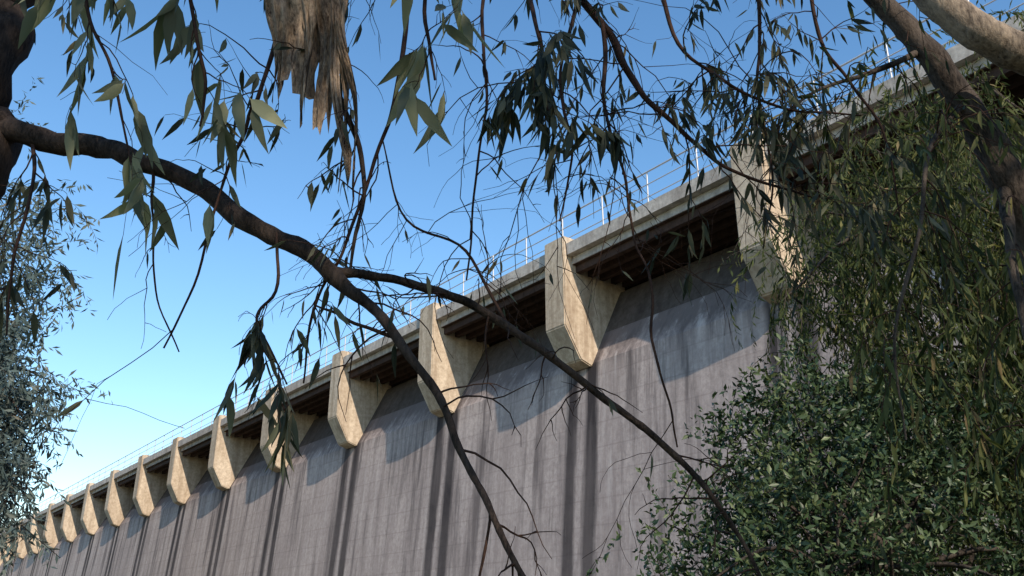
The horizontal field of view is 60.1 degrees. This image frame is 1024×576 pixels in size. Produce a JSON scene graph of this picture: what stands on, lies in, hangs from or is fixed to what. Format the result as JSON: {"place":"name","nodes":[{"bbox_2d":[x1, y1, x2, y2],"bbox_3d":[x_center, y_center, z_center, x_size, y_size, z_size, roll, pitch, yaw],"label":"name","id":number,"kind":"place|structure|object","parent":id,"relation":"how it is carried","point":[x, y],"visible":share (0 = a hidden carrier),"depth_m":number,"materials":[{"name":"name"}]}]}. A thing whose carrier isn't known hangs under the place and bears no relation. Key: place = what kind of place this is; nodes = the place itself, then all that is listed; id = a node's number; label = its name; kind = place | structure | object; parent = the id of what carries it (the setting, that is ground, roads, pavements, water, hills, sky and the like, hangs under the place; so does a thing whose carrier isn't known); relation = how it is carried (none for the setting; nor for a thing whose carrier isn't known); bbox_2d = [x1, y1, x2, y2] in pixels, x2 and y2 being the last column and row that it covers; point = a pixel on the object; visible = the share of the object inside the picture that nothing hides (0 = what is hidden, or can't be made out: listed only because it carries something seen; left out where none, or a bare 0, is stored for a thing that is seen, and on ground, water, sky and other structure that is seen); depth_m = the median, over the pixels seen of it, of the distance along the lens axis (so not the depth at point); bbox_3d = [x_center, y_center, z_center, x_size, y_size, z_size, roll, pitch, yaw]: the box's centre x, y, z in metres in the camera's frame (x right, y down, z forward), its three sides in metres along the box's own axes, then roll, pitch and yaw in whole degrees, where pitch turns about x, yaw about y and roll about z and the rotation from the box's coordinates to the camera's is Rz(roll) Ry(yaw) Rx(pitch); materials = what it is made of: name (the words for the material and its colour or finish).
{"place":"outdoors","nodes":[
{"label":"outdoors","id":0,"kind":"place"},
{"bbox_2d":[0,0,1023,525],"label":"sky","id":1,"kind":"structure","parent":0,"point":[237,276],"materials":[{"name":"blue"}]},
{"bbox_3d":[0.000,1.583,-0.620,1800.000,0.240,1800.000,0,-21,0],"label":"ground","id":2,"kind":"structure","parent":0,"visible":0},
{"bbox_2d":[0,77,112,575],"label":"gum tree","id":3,"kind":"object","parent":2,"relation":"on","point":[16,398],"visible":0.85,"depth_m":36.07,"materials":[{"name":"green plant"}]},
{"bbox_2d":[0,0,1013,575],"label":"eucalyptus tree","id":4,"kind":"object","parent":2,"relation":"on","point":[308,36],"visible":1,"depth_m":3.02,"materials":[{"name":"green plant"}]},
{"bbox_2d":[0,0,1023,575],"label":"concrete dam","id":5,"kind":"structure","parent":2,"relation":"on","point":[380,482],"depth_m":24.70,"materials":[{"name":"grey concrete"}]},
{"bbox_2d":[586,318,1023,575],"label":"evergreen shrub","id":6,"kind":"object","parent":2,"relation":"on","point":[813,502],"visible":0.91,"depth_m":7.41,"materials":[{"name":"green plant"}]},
{"bbox_2d":[711,0,1023,575],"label":"eucalyptus tree","id":7,"kind":"object","parent":2,"relation":"on","point":[968,25],"visible":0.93,"depth_m":3.66,"materials":[{"name":"green plant"}]},
{"bbox_2d":[718,0,1023,575],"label":"willow tree","id":8,"kind":"object","parent":2,"relation":"on","point":[848,268],"visible":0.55,"depth_m":8.97,"materials":[{"name":"green plant"}]}
]}

